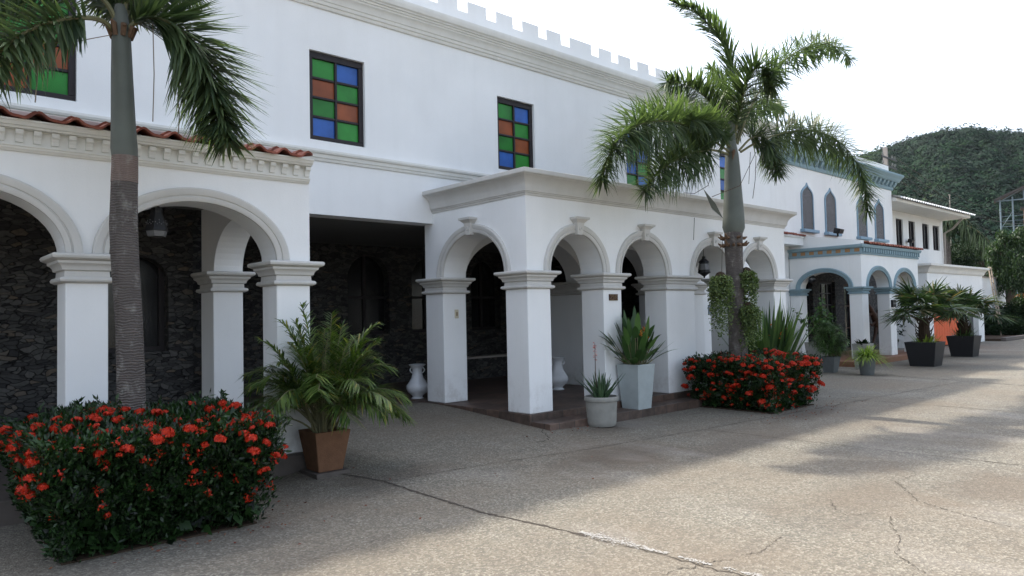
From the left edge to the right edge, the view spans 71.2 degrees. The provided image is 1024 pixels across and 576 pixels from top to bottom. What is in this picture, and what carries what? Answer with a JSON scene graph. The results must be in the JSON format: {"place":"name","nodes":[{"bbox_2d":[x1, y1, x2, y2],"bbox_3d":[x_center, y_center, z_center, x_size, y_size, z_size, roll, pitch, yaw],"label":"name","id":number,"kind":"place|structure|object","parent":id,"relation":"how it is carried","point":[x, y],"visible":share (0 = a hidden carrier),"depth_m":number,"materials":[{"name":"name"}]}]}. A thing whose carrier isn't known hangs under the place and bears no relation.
{"place":"outdoors","nodes":[
{"label":"outdoors","id":0,"kind":"place"},
{"bbox_2d":[0,0,796,526],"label":"white house","id":1,"kind":"structure","parent":0,"point":[412,176],"depth_m":10.65,"materials":[{"name":"paint"}]},
{"bbox_2d":[0,0,75,100],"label":"window","id":2,"kind":"structure","parent":1,"relation":"in","point":[63,87],"depth_m":8.24,"materials":[{"name":"green glass"}]},
{"bbox_2d":[108,258,164,352],"bbox_3d":[-4.680,0.197,8.794,0.740,1.180,0.060,1,-3,-42],"label":"window","id":3,"kind":"structure","parent":1,"relation":"in","point":[151,277],"depth_m":8.94,"materials":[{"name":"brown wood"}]},
{"bbox_2d":[145,206,167,236],"bbox_3d":[-3.411,-0.893,6.861,0.212,0.800,0.187,1,-3,-42],"label":"hanging lantern","id":4,"kind":"object","parent":1,"relation":"hanging from","point":[156,225],"visible":1,"depth_m":6.80,"materials":[{"name":"black metal"}]},
{"bbox_2d":[309,50,363,146],"bbox_3d":[-2.627,-2.779,10.617,0.900,1.305,0.080,1,-3,-42],"label":"window","id":5,"kind":"structure","parent":1,"relation":"in","point":[336,84],"depth_m":10.60,"materials":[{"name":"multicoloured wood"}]},
{"bbox_2d":[348,256,384,334],"bbox_3d":[-3.104,0.148,14.974,0.980,1.650,0.060,1,-3,-42],"label":"window","id":6,"kind":"structure","parent":1,"relation":"in","point":[366,297],"depth_m":14.98,"materials":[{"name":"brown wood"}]},
{"bbox_2d":[406,364,427,398],"bbox_3d":[-1.611,1.594,12.183,0.382,0.590,0.382,1,-3,-42],"label":"ceramic urn","id":7,"kind":"object","parent":1,"relation":"on","point":[417,386],"visible":0.97,"depth_m":12.08,"materials":[{"name":"white ceramic"}]},
{"bbox_2d":[412,259,426,332],"bbox_3d":[-1.961,0.162,15.999,0.950,1.650,0.060,1,-3,-42],"label":"window","id":8,"kind":"structure","parent":1,"relation":"in","point":[419,324],"depth_m":15.90,"materials":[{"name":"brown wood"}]},
{"bbox_2d":[455,310,458,317],"bbox_3d":[-0.890,0.418,11.526,0.075,0.140,0.018,1,-3,-42],"label":"light switch","id":9,"kind":"object","parent":1,"relation":"attached to","point":[456,313],"visible":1,"depth_m":11.52,"materials":[{"name":"beige plastic"}]},
{"bbox_2d":[471,261,495,329],"bbox_3d":[-0.752,0.176,17.084,0.900,1.650,0.060,1,-3,-42],"label":"window","id":10,"kind":"structure","parent":1,"relation":"in","point":[483,296],"depth_m":17.14,"materials":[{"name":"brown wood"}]},
{"bbox_2d":[497,97,532,169],"bbox_3d":[0.023,-2.748,12.994,0.900,1.305,0.080,1,-3,-42],"label":"window","id":11,"kind":"structure","parent":1,"relation":"in","point":[515,138],"depth_m":12.98,"materials":[{"name":"multicoloured glass"}]},
{"bbox_2d":[552,357,567,389],"bbox_3d":[0.833,1.552,13.008,0.382,0.590,0.382,1,-3,-42],"label":"ceramic urn","id":12,"kind":"object","parent":1,"relation":"on","point":[559,378],"visible":0.84,"depth_m":12.90,"materials":[{"name":"white ceramic"}]},
{"bbox_2d":[609,294,617,300],"bbox_3d":[1.579,0.144,11.117,0.200,0.100,0.024,1,-3,-42],"label":"number plaque","id":13,"kind":"object","parent":1,"relation":"attached to","point":[613,297],"visible":1,"depth_m":11.11,"materials":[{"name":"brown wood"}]},
{"bbox_2d":[626,133,650,184],"bbox_3d":[2.673,-2.716,15.372,0.900,1.305,0.080,1,-3,-42],"label":"window","id":14,"kind":"structure","parent":1,"relation":"in","point":[631,175],"depth_m":15.34,"materials":[{"name":"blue glass"}]},
{"bbox_2d":[698,249,710,277],"bbox_3d":[3.552,-0.649,13.260,0.222,0.930,0.222,-2,-2,26],"label":"hanging lantern","id":15,"kind":"object","parent":1,"relation":"hanging from","point":[703,268],"visible":0.95,"depth_m":13.18,"materials":[{"name":"black metal"}]},
{"bbox_2d":[719,153,724,199],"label":"window","id":16,"kind":"structure","parent":1,"relation":"in","point":[722,163],"depth_m":17.62,"materials":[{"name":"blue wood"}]},
{"bbox_2d":[0,339,1023,575],"bbox_3d":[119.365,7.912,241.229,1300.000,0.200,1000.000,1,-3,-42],"label":"ground","id":17,"kind":"structure","parent":0,"point":[710,495],"depth_m":6.18,"materials":[{"name":"concrete"}]},
{"bbox_2d":[0,0,272,426],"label":"foxtail palm","id":18,"kind":"object","parent":17,"relation":"on","point":[202,87],"visible":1,"depth_m":5.75,"materials":[{"name":"green plant"}]},
{"bbox_2d":[0,389,292,564],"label":"flowering hedge","id":19,"kind":"object","parent":17,"relation":"on","point":[91,480],"visible":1,"depth_m":5.16,"materials":[{"name":"green plant"}]},
{"bbox_2d":[300,467,349,479],"bbox_3d":[-1.906,1.881,7.292,0.365,0.065,0.365,1,-3,-42],"label":"paving slab","id":20,"kind":"object","parent":17,"relation":"on","point":[314,474],"depth_m":7.16,"materials":[{"name":"concrete"}]},
{"bbox_2d":[238,300,416,472],"bbox_3d":[-1.903,0.985,7.394,1.862,1.729,1.801,-1,-2,-12],"label":"potted palm","id":21,"kind":"object","parent":20,"relation":"on","point":[324,438],"visible":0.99,"depth_m":7.15,"materials":[{"name":"green plant"}]},
{"bbox_2d":[49,396,862,571],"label":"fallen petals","id":22,"kind":"object","parent":17,"relation":"on","point":[392,481],"visible":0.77,"depth_m":5.76,"materials":[{"name":"red plant"}]},
{"bbox_2d":[574,342,625,426],"bbox_3d":[1.238,1.346,10.056,0.657,1.165,0.482,-1,-2,-13],"label":"potted aloe","id":23,"kind":"object","parent":17,"relation":"on","point":[601,400],"visible":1,"depth_m":9.91,"materials":[{"name":"white ceramic"}]},
{"bbox_2d":[600,306,674,409],"bbox_3d":[1.898,1.113,11.032,1.274,1.695,1.016,-2,-2,27],"label":"potted heliconia","id":24,"kind":"object","parent":17,"relation":"on","point":[636,385],"visible":0.96,"depth_m":10.89,"materials":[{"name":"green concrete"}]},
{"bbox_2d":[316,429,1009,573],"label":"pavement cracks","id":25,"kind":"object","parent":17,"relation":"on","point":[777,538],"visible":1,"depth_m":5.17,"materials":[{"name":"grey concrete"}]},
{"bbox_2d":[578,531,761,575],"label":"pavement mortar patch","id":26,"kind":"object","parent":17,"relation":"on","point":[604,535],"visible":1,"depth_m":4.87,"materials":[{"name":"white concrete"}]},
{"bbox_2d":[344,373,1023,575],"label":"pavement joints","id":27,"kind":"object","parent":17,"relation":"on","point":[581,534],"visible":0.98,"depth_m":6.74,"materials":[{"name":"grey concrete"}]},
{"bbox_2d":[584,0,885,406],"bbox_3d":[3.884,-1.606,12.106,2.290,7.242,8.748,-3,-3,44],"label":"foxtail palm","id":28,"kind":"object","parent":17,"relation":"on","point":[699,133],"visible":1,"depth_m":11.83,"materials":[{"name":"green plant"}]},
{"bbox_2d":[707,271,736,344],"bbox_3d":[3.361,0.329,11.472,0.465,1.189,0.493,-1,-2,-4],"label":"hanging plant","id":29,"kind":"object","parent":28,"relation":"hanging from","point":[722,284],"visible":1,"depth_m":11.40,"materials":[{"name":"green plant"}]},
{"bbox_2d":[735,302,763,354],"bbox_3d":[3.931,0.691,11.833,0.455,0.930,0.514,-2,-2,11],"label":"hanging plant","id":30,"kind":"object","parent":28,"relation":"hanging from","point":[751,321],"visible":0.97,"depth_m":11.72,"materials":[{"name":"green plant"}]},
{"bbox_2d":[739,267,759,335],"bbox_3d":[3.923,0.226,11.911,0.438,1.154,0.430,1,-3,-42],"label":"hanging plant","id":31,"kind":"object","parent":28,"relation":"hanging from","point":[749,278],"visible":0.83,"depth_m":11.82,"materials":[{"name":"green plant"}]},
{"bbox_2d":[681,346,824,413],"bbox_3d":[3.998,1.515,11.901,1.830,1.122,1.900,1,-3,-42],"label":"flowering hedge","id":32,"kind":"object","parent":17,"relation":"on","point":[770,381],"visible":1,"depth_m":11.41,"materials":[{"name":"green plant"}]},
{"bbox_2d":[712,291,815,353],"bbox_3d":[4.705,1.009,13.228,1.923,1.965,1.962,1,-3,-42],"label":"strap leaved plant","id":33,"kind":"object","parent":17,"relation":"on","point":[778,332],"visible":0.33,"depth_m":12.84,"materials":[{"name":"green plant"}]},
{"bbox_2d":[805,321,851,372],"bbox_3d":[7.878,1.424,17.711,1.219,1.333,1.150,-1,-2,6],"label":"potted bush","id":34,"kind":"object","parent":17,"relation":"on","point":[830,340],"visible":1,"depth_m":17.62,"materials":[{"name":"green plant"}]},
{"bbox_2d":[852,339,873,368],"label":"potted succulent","id":35,"kind":"object","parent":17,"relation":"on","point":[864,344],"visible":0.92,"depth_m":18.41,"materials":[{"name":"green plant"}]},
{"bbox_2d":[842,345,891,374],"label":"potted grass","id":36,"kind":"object","parent":17,"relation":"on","point":[866,358],"depth_m":16.71,"materials":[{"name":"green plant"}]},
{"bbox_2d":[881,147,896,169],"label":"utility pole","id":37,"kind":"object","parent":17,"relation":"on","point":[884,155],"visible":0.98,"depth_m":41.27,"materials":[{"name":"concrete"}]},
{"bbox_2d":[893,156,1014,213],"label":"overhead wire","id":38,"kind":"object","parent":37,"relation":"attached to","point":[948,191],"visible":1,"depth_m":47.53,"materials":[{"name":"black metal"}]},
{"bbox_2d":[877,276,981,366],"bbox_3d":[11.062,0.846,19.030,2.584,2.449,2.430,-2,-2,25],"label":"potted fan palm","id":39,"kind":"object","parent":17,"relation":"on","point":[924,349],"visible":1,"depth_m":18.85,"materials":[{"name":"green plant"}]},
{"bbox_2d":[891,195,975,263],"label":"eaved white house","id":40,"kind":"structure","parent":17,"relation":"on","point":[919,222],"depth_m":31.72,"materials":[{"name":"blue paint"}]},
{"bbox_2d":[896,219,901,244],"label":"window","id":41,"kind":"structure","parent":40,"relation":"in","point":[898,222],"depth_m":30.61,"materials":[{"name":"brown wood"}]},
{"bbox_2d":[908,221,913,246],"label":"window","id":42,"kind":"structure","parent":40,"relation":"in","point":[911,229],"depth_m":31.57,"materials":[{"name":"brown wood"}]},
{"bbox_2d":[922,224,927,248],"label":"window","id":43,"kind":"structure","parent":40,"relation":"in","point":[924,226],"depth_m":32.69,"materials":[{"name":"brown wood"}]},
{"bbox_2d":[933,226,938,250],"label":"window","id":44,"kind":"structure","parent":40,"relation":"in","point":[935,229],"depth_m":33.61,"materials":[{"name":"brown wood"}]},
{"bbox_2d":[895,263,989,347],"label":"garage block","id":45,"kind":"structure","parent":17,"relation":"on","point":[965,276],"depth_m":28.29,"materials":[{"name":"white paint"}]},
{"bbox_2d":[943,238,980,266],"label":"dark tree","id":46,"kind":"object","parent":17,"relation":"on","point":[961,255],"visible":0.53,"depth_m":55.08,"materials":[{"name":"green plant"}]},
{"bbox_2d":[942,218,995,264],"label":"arching palm","id":47,"kind":"object","parent":17,"relation":"on","point":[968,232],"visible":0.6,"depth_m":50.69,"materials":[{"name":"green plant"}]},
{"bbox_2d":[929,283,1018,356],"bbox_3d":[14.148,0.943,22.343,2.511,2.369,2.407,-1,-2,-1],"label":"potted fan palm","id":48,"kind":"object","parent":17,"relation":"on","point":[962,341],"visible":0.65,"depth_m":22.08,"materials":[{"name":"green plant"}]},
{"bbox_2d":[968,240,995,276],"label":"round tree","id":49,"kind":"object","parent":17,"relation":"on","point":[980,259],"visible":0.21,"depth_m":57.88,"materials":[{"name":"green plant"}]},
{"bbox_2d":[982,276,1005,331],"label":"boundary wall","id":50,"kind":"structure","parent":17,"relation":"on","point":[986,287],"depth_m":37.02,"materials":[{"name":"white paint"}]},
{"bbox_2d":[988,267,1003,334],"bbox_3d":[24.023,0.654,35.486,0.227,3.539,2.752,-2,-2,24],"label":"ladder","id":51,"kind":"object","parent":17,"relation":"on","point":[991,280],"visible":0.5,"depth_m":35.87,"materials":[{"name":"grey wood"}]},
{"bbox_2d":[985,334,1016,340],"bbox_3d":[29.231,2.393,39.492,23.700,0.100,2.000,1,-3,-42],"label":"planting bed","id":52,"kind":"object","parent":17,"relation":"on","point":[988,337],"visible":0.33,"depth_m":32.42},
{"bbox_2d":[984,317,1018,334],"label":"dark shrub","id":53,"kind":"object","parent":52,"relation":"on","point":[992,329],"visible":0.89,"depth_m":34.45,"materials":[{"name":"green plant"}]},
{"bbox_2d":[984,310,1021,325],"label":"dark shrub","id":54,"kind":"object","parent":52,"relation":"on","point":[1009,314],"visible":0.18,"depth_m":35.40,"materials":[{"name":"green plant"}]},
{"bbox_2d":[993,302,1023,318],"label":"dark shrub","id":55,"kind":"object","parent":52,"relation":"on","point":[1007,307],"visible":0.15,"depth_m":36.42,"materials":[{"name":"green plant"}]},
{"bbox_2d":[1006,316,1023,334],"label":"dark shrub","id":56,"kind":"object","parent":52,"relation":"on","point":[1018,329],"visible":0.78,"depth_m":34.19,"materials":[{"name":"green plant"}]},
{"bbox_2d":[1010,292,1023,310],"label":"flame tree","id":57,"kind":"object","parent":52,"relation":"on","point":[1018,300],"visible":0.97,"depth_m":36.00,"materials":[{"name":"green plant"}]},
{"bbox_2d":[1010,304,1023,319],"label":"dark shrub","id":58,"kind":"object","parent":52,"relation":"on","point":[1020,312],"visible":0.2,"depth_m":35.77,"materials":[{"name":"green plant"}]},
{"bbox_2d":[1013,226,1023,296],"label":"weeping tree","id":59,"kind":"object","parent":52,"relation":"on","point":[1019,231],"visible":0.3,"depth_m":37.10,"materials":[{"name":"green plant"}]},
{"bbox_2d":[984,229,1023,304],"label":"weeping tree","id":60,"kind":"object","parent":17,"relation":"on","point":[1006,265],"visible":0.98,"depth_m":37.36,"materials":[{"name":"green plant"}]},
{"bbox_2d":[994,186,1023,296],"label":"lookout tower","id":61,"kind":"structure","parent":17,"relation":"on","point":[1000,199],"depth_m":62.09,"materials":[{"name":"metal"}]},
{"bbox_2d":[1001,335,1023,340],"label":"kerb","id":62,"kind":"structure","parent":17,"relation":"on","point":[1010,338],"depth_m":31.45,"materials":[{"name":"concrete"}]},
{"bbox_2d":[457,0,1023,155],"label":"sky","id":63,"kind":"structure","parent":0,"point":[923,65],"materials":[{"name":"white"}]},
{"bbox_2d":[769,136,923,366],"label":"blue trimmed house","id":64,"kind":"structure","parent":0,"point":[856,268],"depth_m":22.20,"materials":[{"name":"white paint"}]},
{"bbox_2d":[806,282,811,341],"bbox_3d":[9.127,0.915,22.461,1.000,2.350,0.050,1,-3,-42],"label":"door","id":65,"kind":"structure","parent":64,"relation":"in","point":[807,286],"depth_m":22.75,"materials":[{"name":"brown wood"}]},
{"bbox_2d":[800,183,819,233],"bbox_3d":[9.395,-2.542,22.597,1.000,1.596,0.165,1,-3,-42],"label":"window","id":66,"kind":"structure","parent":64,"relation":"in","point":[806,195],"depth_m":22.63,"materials":[{"name":"grey glass"}]},
{"bbox_2d":[808,275,815,284],"bbox_3d":[8.969,-0.533,21.399,0.222,0.870,0.222,-2,-2,26],"label":"hanging lantern","id":67,"kind":"object","parent":64,"relation":"hanging from","point":[811,279],"visible":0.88,"depth_m":21.31,"materials":[{"name":"black metal"}]},
{"bbox_2d":[792,297,836,356],"bbox_3d":[8.611,1.145,20.301,0.841,1.771,1.104,0,-2,-27],"label":"potted shrub","id":68,"kind":"object","parent":64,"relation":"on","point":[818,319],"visible":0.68,"depth_m":20.14,"materials":[{"name":"green plant"}]},
{"bbox_2d":[819,282,832,324],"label":"window","id":69,"kind":"structure","parent":64,"relation":"in","point":[825,288],"depth_m":23.61,"materials":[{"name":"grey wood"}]},
{"bbox_2d":[824,188,841,236],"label":"window","id":70,"kind":"structure","parent":64,"relation":"in","point":[830,211],"depth_m":23.70,"materials":[{"name":"grey glass"}]},
{"bbox_2d":[833,228,843,236],"bbox_3d":[9.474,-1.623,20.730,0.260,0.258,0.217,1,-3,-42],"label":"floodlight","id":71,"kind":"object","parent":64,"relation":"attached to","point":[837,231],"visible":1,"depth_m":20.67,"materials":[{"name":"black metal"}]},
{"bbox_2d":[844,284,850,349],"bbox_3d":[11.473,0.993,24.563,0.700,2.250,0.050,1,-3,-42],"label":"door","id":72,"kind":"structure","parent":64,"relation":"in","point":[846,296],"depth_m":24.66,"materials":[{"name":"brown wood"}]},
{"bbox_2d":[856,196,872,240],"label":"window","id":73,"kind":"structure","parent":64,"relation":"in","point":[862,229],"depth_m":25.35,"materials":[{"name":"grey glass"}]},
{"bbox_2d":[869,304,878,342],"bbox_3d":[11.680,1.140,23.065,1.034,1.329,0.220,1,-3,-42],"label":"carved gecko","id":74,"kind":"object","parent":64,"relation":"on","point":[873,315],"visible":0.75,"depth_m":23.02,"materials":[{"name":"brown wood"}]},
{"bbox_2d":[874,199,888,242],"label":"window","id":75,"kind":"structure","parent":64,"relation":"in","point":[879,221],"depth_m":26.42,"materials":[{"name":"grey glass"}]},
{"bbox_2d":[874,322,909,348],"bbox_3d":[12.176,1.346,22.926,0.813,1.412,1.010,0,-2,-28],"label":"potted shrub","id":76,"kind":"object","parent":64,"relation":"on","point":[899,333],"visible":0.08,"depth_m":22.86,"materials":[{"name":"green plant"}]},
{"bbox_2d":[891,300,895,306],"bbox_3d":[11.492,0.469,21.531,0.240,0.220,0.063,1,-3,-42],"label":"wall lamp","id":77,"kind":"object","parent":64,"relation":"attached to","point":[893,303],"visible":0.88,"depth_m":21.46,"materials":[{"name":"black metal"}]},
{"bbox_3d":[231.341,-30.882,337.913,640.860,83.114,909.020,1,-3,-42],"label":"hill","id":78,"kind":"structure","parent":0,"visible":0},
{"bbox_2d":[854,120,1023,249],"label":"hill forest","id":79,"kind":"object","parent":78,"relation":"on","point":[983,167],"visible":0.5,"depth_m":236.40,"materials":[{"name":"green plant"}]},
{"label":"brick house","id":80,"kind":"object","parent":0,"visible":0},
{"bbox_2d":[901,181,1000,233],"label":"overhead wire","id":81,"kind":"object","parent":80,"relation":"attached to","point":[933,203],"visible":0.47,"depth_m":45.25,"materials":[{"name":"black metal"}]},
{"bbox_2d":[889,165,1021,223],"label":"overhead wire","id":82,"kind":"object","parent":80,"relation":"attached to","point":[953,206],"visible":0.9,"depth_m":49.16,"materials":[{"name":"black metal"}]},
{"bbox_2d":[899,166,1021,226],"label":"overhead wire","id":83,"kind":"object","parent":80,"relation":"attached to","point":[951,200],"visible":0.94,"depth_m":46.66,"materials":[{"name":"black metal"}]}
]}

